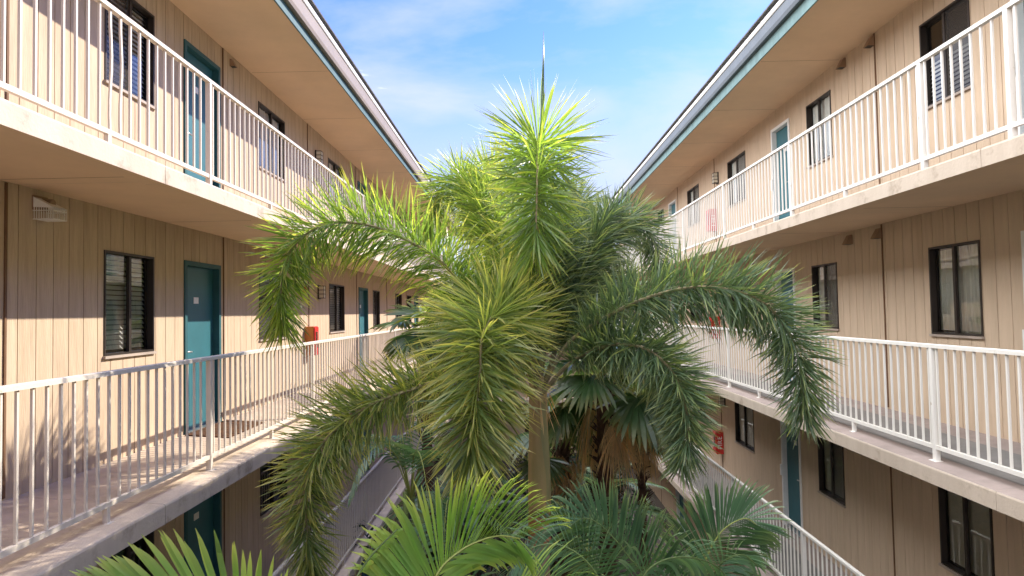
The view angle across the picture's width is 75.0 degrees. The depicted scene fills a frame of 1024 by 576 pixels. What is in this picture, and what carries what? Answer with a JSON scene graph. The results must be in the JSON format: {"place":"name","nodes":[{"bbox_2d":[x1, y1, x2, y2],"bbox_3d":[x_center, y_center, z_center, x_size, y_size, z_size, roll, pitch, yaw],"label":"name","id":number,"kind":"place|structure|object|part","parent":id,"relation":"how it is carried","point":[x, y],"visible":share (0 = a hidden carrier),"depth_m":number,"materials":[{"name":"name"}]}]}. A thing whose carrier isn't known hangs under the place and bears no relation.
{"place":"outdoors","nodes":[
{"label":"outdoors","id":0,"kind":"place"},
{"bbox_2d":[0,0,459,575],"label":"apartment building","id":1,"kind":"structure","parent":0,"point":[136,258],"depth_m":7.35,"materials":[{"name":"paint"}]},
{"bbox_2d":[32,195,66,221],"bbox_3d":[-3.862,-0.665,5.570,0.183,0.204,0.168,-1,-2,1],"label":"caged lamp","id":2,"kind":"object","parent":1,"relation":"attached to","point":[42,204],"visible":1,"depth_m":5.52,"materials":[{"name":"white paint"}]},
{"bbox_2d":[103,531,153,575],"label":"window","id":3,"kind":"structure","parent":1,"relation":"in","point":[150,537],"depth_m":7.17,"materials":[{"name":"black glass"}]},
{"bbox_2d":[103,0,154,109],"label":"window","id":4,"kind":"structure","parent":1,"relation":"in","point":[131,4],"depth_m":7.14,"materials":[{"name":"black glass"}]},
{"bbox_2d":[102,250,156,358],"bbox_3d":[-3.967,0.174,6.857,0.142,1.053,0.910,-1,-2,1],"label":"window","id":5,"kind":"structure","parent":1,"relation":"in","point":[112,312],"depth_m":6.89,"materials":[{"name":"black glass"}]},
{"bbox_2d":[183,39,220,188],"bbox_3d":[-3.997,-1.959,8.515,0.130,2.081,0.960,-1,-2,1],"label":"door","id":6,"kind":"structure","parent":1,"relation":"in","point":[192,55],"depth_m":8.54,"materials":[{"name":"teal paint"}]},
{"bbox_2d":[184,490,221,575],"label":"door","id":7,"kind":"structure","parent":1,"relation":"in","point":[206,516],"depth_m":8.55,"materials":[{"name":"teal paint"}]},
{"bbox_2d":[184,260,221,434],"bbox_3d":[-3.947,0.724,8.418,0.130,2.081,0.960,-1,-2,1],"label":"door","id":8,"kind":"structure","parent":1,"relation":"in","point":[202,281],"depth_m":8.53,"materials":[{"name":"teal paint"}]},
{"bbox_2d":[0,323,438,558],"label":"railing","id":9,"kind":"object","parent":1,"relation":"on","point":[104,508],"visible":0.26,"depth_m":5.55,"materials":[{"name":"white metal"}]},
{"bbox_2d":[185,420,261,437],"bbox_3d":[-3.573,1.763,8.377,0.520,0.049,1.100,-1,-2,1],"label":"doormat","id":10,"kind":"object","parent":1,"relation":"on","point":[221,429],"visible":0.5,"depth_m":8.29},
{"bbox_2d":[0,0,454,281],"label":"railing","id":11,"kind":"object","parent":1,"relation":"on","point":[109,133],"visible":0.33,"depth_m":5.77,"materials":[{"name":"white metal"}]},
{"bbox_2d":[230,59,236,67],"bbox_3d":[-3.930,-3.168,9.408,0.075,0.103,0.085,-1,-2,1],"label":"vent hood","id":12,"kind":"object","parent":1,"relation":"attached to","point":[232,64],"visible":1,"depth_m":9.37,"materials":[{"name":"beige plastic"}]},
{"bbox_2d":[259,273,285,340],"bbox_3d":[-3.929,0.317,10.849,0.142,1.053,1.200,-1,-2,1],"label":"window","id":13,"kind":"structure","parent":1,"relation":"in","point":[266,281],"depth_m":10.73,"materials":[{"name":"black glass"}]},
{"bbox_2d":[258,101,286,182],"bbox_3d":[-3.982,-2.365,10.946,0.148,1.053,1.200,-1,-2,1],"label":"window","id":14,"kind":"structure","parent":1,"relation":"in","point":[263,111],"depth_m":10.97,"materials":[{"name":"black glass"}]},
{"bbox_2d":[260,453,287,518],"bbox_3d":[-3.866,3.000,10.752,0.115,1.053,1.200,-1,-2,1],"label":"window","id":15,"kind":"structure","parent":1,"relation":"in","point":[262,514],"depth_m":10.75,"materials":[{"name":"black glass"}]},
{"bbox_2d":[304,326,318,355],"bbox_3d":[-3.762,0.994,12.539,0.196,0.540,0.260,-1,-2,1],"label":"extinguisher cabinet","id":16,"kind":"object","parent":1,"relation":"attached to","point":[313,333],"visible":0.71,"depth_m":12.42,"materials":[{"name":"red metal"}]},
{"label":"cabinet door","id":17,"kind":"part","parent":16,"relation":"part of","materials":[{"name":"red paint"}]},
{"bbox_2d":[315,150,322,164],"bbox_3d":[-3.860,-2.608,13.340,0.124,0.280,0.150,-1,-2,1],"label":"wall lamp","id":18,"kind":"object","parent":1,"relation":"attached to","point":[319,156],"visible":0.78,"depth_m":13.28,"materials":[{"name":"beige glass"}]},
{"bbox_2d":[317,285,325,298],"bbox_3d":[-3.808,0.084,13.343,0.124,0.280,0.150,-1,-2,1],"label":"wall lamp","id":19,"kind":"object","parent":1,"relation":"attached to","point":[321,290],"visible":0.98,"depth_m":13.28,"materials":[{"name":"brown metal"}]},
{"bbox_2d":[328,158,342,213],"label":"window","id":20,"kind":"structure","parent":1,"relation":"in","point":[335,168],"depth_m":14.78,"materials":[{"name":"black glass"}]},
{"bbox_2d":[329,284,345,332],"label":"window","id":21,"kind":"structure","parent":1,"relation":"in","point":[335,300],"depth_m":14.80,"materials":[{"name":"black glass"}]},
{"bbox_2d":[357,181,367,248],"bbox_3d":[-3.913,-1.645,17.239,0.130,2.081,1.000,-1,-2,1],"label":"door","id":22,"kind":"structure","parent":1,"relation":"in","point":[359,185],"depth_m":17.29,"materials":[{"name":"teal paint"}]},
{"bbox_2d":[358,287,368,368],"bbox_3d":[-3.863,1.038,17.142,0.130,2.081,1.000,-1,-2,1],"label":"door","id":23,"kind":"structure","parent":1,"relation":"in","point":[362,293],"depth_m":17.47,"materials":[{"name":"teal paint"}]},
{"bbox_2d":[272,383,455,575],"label":"railing","id":24,"kind":"object","parent":1,"relation":"on","point":[394,476],"visible":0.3,"depth_m":12.39,"materials":[{"name":"white metal"}]},
{"bbox_2d":[360,411,369,478],"bbox_3d":[-3.813,3.721,17.045,0.130,2.081,1.000,-1,-2,1],"label":"door","id":25,"kind":"structure","parent":1,"relation":"in","point":[364,433],"depth_m":17.22,"materials":[{"name":"teal paint"}]},
{"bbox_2d":[373,290,379,328],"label":"window","id":26,"kind":"structure","parent":1,"relation":"in","point":[376,294],"depth_m":19.13,"materials":[{"name":"black glass"}]},
{"bbox_2d":[395,293,401,325],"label":"window","id":27,"kind":"structure","parent":1,"relation":"in","point":[400,296],"depth_m":22.57,"materials":[{"name":"black glass"}]},
{"bbox_2d":[407,295,411,321],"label":"window","id":28,"kind":"structure","parent":1,"relation":"in","point":[408,297],"depth_m":24.78,"materials":[{"name":"black glass"}]},
{"bbox_2d":[414,296,418,323],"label":"door","id":29,"kind":"structure","parent":1,"relation":"in","point":[416,297],"depth_m":26.36,"materials":[{"name":"teal paint"}]},
{"bbox_2d":[388,455,457,566],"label":"path","id":30,"kind":"structure","parent":0,"point":[442,470],"depth_m":27.00,"materials":[{"name":"concrete"}]},
{"bbox_2d":[435,284,619,452],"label":"apartment building","id":31,"kind":"structure","parent":0,"point":[509,427],"depth_m":32.39,"materials":[{"name":"paint"}]},
{"bbox_2d":[313,0,771,277],"label":"sky","id":32,"kind":"structure","parent":0,"point":[428,63],"materials":[{"name":"blue"}]},
{"bbox_2d":[443,453,657,575],"bbox_3d":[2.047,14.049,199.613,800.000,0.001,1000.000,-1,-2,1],"label":"ground","id":33,"kind":"structure","parent":0,"point":[526,491],"depth_m":21.45,"materials":[{"name":"soil"}]},
{"bbox_2d":[69,528,288,575],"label":"areca palm","id":34,"kind":"object","parent":33,"relation":"on","point":[123,567],"visible":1,"depth_m":3.23,"materials":[{"name":"green plant"}]},
{"bbox_2d":[317,421,507,574],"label":"areca palm","id":35,"kind":"object","parent":33,"relation":"on","point":[410,456],"visible":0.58,"depth_m":8.60,"materials":[{"name":"green plant"}]},
{"bbox_2d":[368,301,464,574],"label":"fan palm","id":36,"kind":"object","parent":33,"relation":"on","point":[400,321],"visible":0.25,"depth_m":12.34,"materials":[{"name":"green plant"}]},
{"bbox_2d":[353,491,490,575],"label":"shrub","id":37,"kind":"object","parent":33,"relation":"on","point":[370,537],"visible":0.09,"depth_m":12.22,"materials":[{"name":"green plant"}]},
{"bbox_2d":[397,493,497,575],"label":"areca palm","id":38,"kind":"object","parent":33,"relation":"on","point":[431,549],"visible":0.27,"depth_m":5.05,"materials":[{"name":"green plant"}]},
{"bbox_2d":[376,475,527,566],"bbox_3d":[-0.759,5.331,11.434,2.880,4.032,2.988,-1,-2,1],"label":"areca palm","id":39,"kind":"object","parent":33,"relation":"on","point":[446,501],"visible":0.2,"depth_m":11.23,"materials":[{"name":"green plant"}]},
{"bbox_2d":[345,465,594,575],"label":"areca palm","id":40,"kind":"object","parent":33,"relation":"on","point":[383,561],"visible":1,"depth_m":3.31,"materials":[{"name":"green plant"}]},
{"bbox_2d":[442,454,521,543],"bbox_3d":[-0.876,5.965,18.739,2.800,3.307,2.872,-1,-2,1],"label":"shrub","id":41,"kind":"object","parent":33,"relation":"on","point":[512,489],"visible":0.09,"depth_m":18.78,"materials":[{"name":"green plant"}]},
{"bbox_2d":[419,471,550,575],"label":"shrub","id":42,"kind":"object","parent":33,"relation":"on","point":[479,573],"visible":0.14,"depth_m":14.68,"materials":[{"name":"green plant"}]},
{"bbox_2d":[498,451,580,528],"bbox_3d":[1.101,6.490,21.888,3.069,2.416,3.371,-2,-2,17],"label":"shrub","id":43,"kind":"object","parent":33,"relation":"on","point":[525,493],"visible":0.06,"depth_m":21.65,"materials":[{"name":"green plant"}]},
{"bbox_2d":[235,31,849,575],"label":"foxtail palm","id":44,"kind":"object","parent":33,"relation":"on","point":[537,283],"visible":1,"depth_m":5.90,"materials":[{"name":"green plant"}]},
{"bbox_2d":[518,514,599,575],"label":"shrub","id":45,"kind":"object","parent":33,"relation":"on","point":[552,566],"visible":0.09,"depth_m":15.87,"materials":[{"name":"green plant"}]},
{"bbox_2d":[492,402,627,575],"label":"fan palm","id":46,"kind":"object","parent":33,"relation":"on","point":[563,471],"visible":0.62,"depth_m":11.90,"materials":[{"name":"green plant"}]},
{"bbox_2d":[494,496,649,575],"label":"areca palm","id":47,"kind":"object","parent":33,"relation":"on","point":[540,542],"visible":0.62,"depth_m":4.44,"materials":[{"name":"green plant"}]},
{"bbox_2d":[492,492,685,574],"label":"areca palm","id":48,"kind":"object","parent":33,"relation":"on","point":[656,511],"visible":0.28,"depth_m":9.53,"materials":[{"name":"green plant"}]},
{"bbox_2d":[573,460,630,497],"bbox_3d":[3.165,6.648,24.421,3.588,2.206,2.434,0,-2,-20],"label":"shrub","id":49,"kind":"object","parent":33,"relation":"on","point":[618,484],"visible":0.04,"depth_m":23.98,"materials":[{"name":"green plant"}]},
{"bbox_2d":[522,313,699,575],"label":"fan palm","id":50,"kind":"object","parent":33,"relation":"on","point":[612,414],"visible":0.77,"depth_m":10.27,"materials":[{"name":"green plant"}]},
{"bbox_2d":[573,456,651,537],"bbox_3d":[2.493,6.131,19.943,3.235,2.938,2.582,-1,-2,1],"label":"shrub","id":51,"kind":"object","parent":33,"relation":"on","point":[622,489],"visible":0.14,"depth_m":19.61,"materials":[{"name":"green plant"}]},
{"bbox_2d":[551,463,678,505],"bbox_3d":[2.457,5.859,16.251,3.129,3.207,3.099,-1,-2,1],"label":"areca palm","id":52,"kind":"object","parent":33,"relation":"on","point":[629,482],"visible":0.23,"depth_m":15.98,"materials":[{"name":"green plant"}]},
{"bbox_2d":[579,340,720,574],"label":"fan palm","id":53,"kind":"object","parent":33,"relation":"on","point":[646,468],"visible":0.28,"depth_m":12.95,"materials":[{"name":"green plant"}]},
{"bbox_2d":[538,476,794,575],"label":"areca palm","id":54,"kind":"object","parent":33,"relation":"on","point":[763,538],"visible":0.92,"depth_m":4.52,"materials":[{"name":"green plant"}]},
{"bbox_2d":[618,460,709,575],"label":"path","id":55,"kind":"structure","parent":0,"point":[656,501],"depth_m":22.61,"materials":[{"name":"concrete"}]},
{"bbox_2d":[612,0,1023,575],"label":"apartment building","id":56,"kind":"structure","parent":0,"point":[941,261],"depth_m":8.84,"materials":[{"name":"paint"}]},
{"bbox_2d":[668,199,677,256],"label":"door","id":57,"kind":"structure","parent":56,"relation":"in","point":[672,205],"depth_m":21.16,"materials":[{"name":"teal paint"}]},
{"bbox_2d":[671,286,679,342],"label":"door","id":58,"kind":"structure","parent":56,"relation":"in","point":[677,286],"depth_m":21.03,"materials":[{"name":"teal paint"}]},
{"bbox_2d":[675,489,684,530],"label":"door","id":59,"kind":"structure","parent":56,"relation":"in","point":[678,495],"depth_m":21.04,"materials":[{"name":"teal paint"}]},
{"bbox_2d":[687,184,699,227],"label":"window","id":60,"kind":"structure","parent":56,"relation":"in","point":[693,194],"depth_m":18.57,"materials":[{"name":"black glass"}]},
{"bbox_2d":[690,284,702,322],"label":"window","id":61,"kind":"structure","parent":56,"relation":"in","point":[697,284],"depth_m":18.49,"materials":[{"name":"black glass"}]},
{"bbox_2d":[706,209,716,231],"bbox_3d":[4.928,-1.668,16.472,0.196,0.540,0.264,-1,-2,1],"label":"extinguisher cabinet","id":62,"kind":"object","parent":56,"relation":"attached to","point":[710,221],"visible":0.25,"depth_m":16.35,"materials":[{"name":"red metal"}]},
{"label":"cabinet door","id":63,"kind":"part","parent":62,"relation":"part of","materials":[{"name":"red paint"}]},
{"bbox_2d":[709,316,719,338],"bbox_3d":[4.978,0.970,16.377,0.196,0.540,0.264,-1,-2,1],"label":"extinguisher cabinet","id":64,"kind":"object","parent":56,"relation":"attached to","point":[714,326],"visible":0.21,"depth_m":16.25,"materials":[{"name":"red metal"}]},
{"bbox_2d":[712,172,718,184],"bbox_3d":[4.943,-2.668,16.210,0.124,0.280,0.150,-1,-2,1],"label":"wall lamp","id":65,"kind":"object","parent":56,"relation":"attached to","point":[715,178],"visible":1,"depth_m":16.15,"materials":[{"name":"beige glass"}]},
{"bbox_2d":[713,430,723,453],"bbox_3d":[5.030,3.758,16.276,0.196,0.540,0.264,-1,-2,1],"label":"extinguisher cabinet","id":66,"kind":"object","parent":56,"relation":"attached to","point":[720,441],"visible":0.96,"depth_m":16.15,"materials":[{"name":"red metal"}]},
{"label":"cabinet door","id":67,"kind":"part","parent":66,"relation":"part of","materials":[{"name":"red paint"}]},
{"bbox_2d":[718,395,725,405],"bbox_3d":[5.043,2.687,16.016,0.124,0.280,0.150,-1,-2,1],"label":"wall lamp","id":68,"kind":"object","parent":56,"relation":"attached to","point":[721,400],"visible":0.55,"depth_m":15.95,"materials":[{"name":"brown metal"}]},
{"bbox_2d":[727,151,745,207],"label":"window","id":69,"kind":"structure","parent":56,"relation":"in","point":[737,164],"depth_m":14.93,"materials":[{"name":"black glass"}]},
{"bbox_2d":[731,277,749,322],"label":"window","id":70,"kind":"structure","parent":56,"relation":"in","point":[745,277],"depth_m":14.83,"materials":[{"name":"black glass"}]},
{"bbox_2d":[734,402,754,453],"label":"window","id":71,"kind":"structure","parent":56,"relation":"in","point":[744,426],"depth_m":14.68,"materials":[{"name":"black glass"}]},
{"bbox_2d":[660,446,864,575],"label":"railing","id":72,"kind":"object","parent":56,"relation":"on","point":[805,533],"visible":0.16,"depth_m":9.82,"materials":[{"name":"white metal"}]},
{"bbox_2d":[770,118,789,221],"bbox_3d":[5.013,-1.990,12.307,0.160,2.081,0.850,-1,-2,1],"label":"door","id":73,"kind":"structure","parent":56,"relation":"in","point":[780,135],"depth_m":12.52,"materials":[{"name":"teal paint"}]},
{"bbox_2d":[775,268,795,382],"bbox_3d":[5.063,0.693,12.210,0.160,2.081,0.850,-1,-2,1],"label":"door","id":74,"kind":"structure","parent":56,"relation":"in","point":[787,284],"depth_m":12.28,"materials":[{"name":"teal paint"}]},
{"bbox_2d":[780,421,802,536],"bbox_3d":[5.113,3.376,12.113,0.160,2.081,0.850,-1,-2,1],"label":"door","id":75,"kind":"structure","parent":56,"relation":"in","point":[790,466],"depth_m":12.29,"materials":[{"name":"teal paint"}]},
{"bbox_2d":[605,320,1023,477],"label":"railing","id":76,"kind":"object","parent":56,"relation":"on","point":[935,444],"visible":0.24,"depth_m":6.51,"materials":[{"name":"white metal"}]},
{"bbox_2d":[607,0,1023,271],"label":"railing","id":77,"kind":"object","parent":56,"relation":"on","point":[1011,80],"visible":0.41,"depth_m":6.98,"materials":[{"name":"white metal"}]},
{"bbox_2d":[806,90,832,168],"bbox_3d":[5.003,-2.540,10.766,0.148,1.053,0.900,-1,-2,1],"label":"window","id":78,"kind":"structure","parent":56,"relation":"in","point":[821,106],"depth_m":10.81,"materials":[{"name":"black glass"}]},
{"bbox_2d":[811,262,839,330],"bbox_3d":[5.053,0.143,10.669,0.148,1.053,0.900,-1,-2,1],"label":"window","id":79,"kind":"structure","parent":56,"relation":"in","point":[827,273],"depth_m":10.70,"materials":[{"name":"black glass"}]},
{"bbox_2d":[817,436,845,507],"bbox_3d":[5.087,2.826,10.572,0.116,1.053,0.900,-1,-2,1],"label":"window","id":80,"kind":"structure","parent":56,"relation":"in","point":[831,469],"depth_m":10.61,"materials":[{"name":"black glass"}]},
{"bbox_2d":[835,58,845,69],"bbox_3d":[4.885,-3.334,9.910,0.102,0.139,0.116,-1,-2,1],"label":"vent hood","id":81,"kind":"object","parent":56,"relation":"attached to","point":[841,64],"visible":1,"depth_m":9.85,"materials":[{"name":"beige plastic"}]},
{"bbox_2d":[842,235,852,244],"bbox_3d":[4.934,-0.706,9.815,0.102,0.139,0.116,-1,-2,1],"label":"vent hood","id":82,"kind":"object","parent":56,"relation":"attached to","point":[848,239],"visible":1,"depth_m":9.76,"materials":[{"name":"beige plastic"}]},
{"bbox_2d":[863,35,873,47],"bbox_3d":[4.877,-3.363,9.111,0.102,0.139,0.116,-1,-2,1],"label":"vent hood","id":83,"kind":"object","parent":56,"relation":"attached to","point":[869,43],"visible":1,"depth_m":9.06,"materials":[{"name":"beige plastic"}]},
{"bbox_2d":[870,228,881,238],"bbox_3d":[4.926,-0.735,9.015,0.102,0.139,0.116,-1,-2,1],"label":"vent hood","id":84,"kind":"object","parent":56,"relation":"attached to","point":[877,234],"visible":1,"depth_m":8.97,"materials":[{"name":"beige plastic"}]},
{"bbox_2d":[919,0,970,109],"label":"window","id":85,"kind":"structure","parent":56,"relation":"in","point":[923,28],"depth_m":7.61,"materials":[{"name":"black glass"}]},
{"bbox_2d":[928,240,984,338],"bbox_3d":[5.023,0.029,7.496,0.148,1.053,0.910,-1,-2,1],"label":"window","id":86,"kind":"structure","parent":56,"relation":"in","point":[961,304],"depth_m":7.52,"materials":[{"name":"black glass"}]},
{"bbox_2d":[938,487,994,575],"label":"window","id":87,"kind":"structure","parent":56,"relation":"in","point":[968,526],"depth_m":7.43,"materials":[{"name":"black glass"}]},
{"bbox_2d":[1010,0,1023,134],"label":"door","id":88,"kind":"structure","parent":56,"relation":"in","point":[1020,7],"depth_m":6.49,"materials":[{"name":"white paint"}]},
{"bbox_2d":[1021,231,1023,349],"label":"door","id":89,"kind":"structure","parent":56,"relation":"in","point":[1022,232],"depth_m":6.45,"materials":[{"name":"paint"}]}
]}

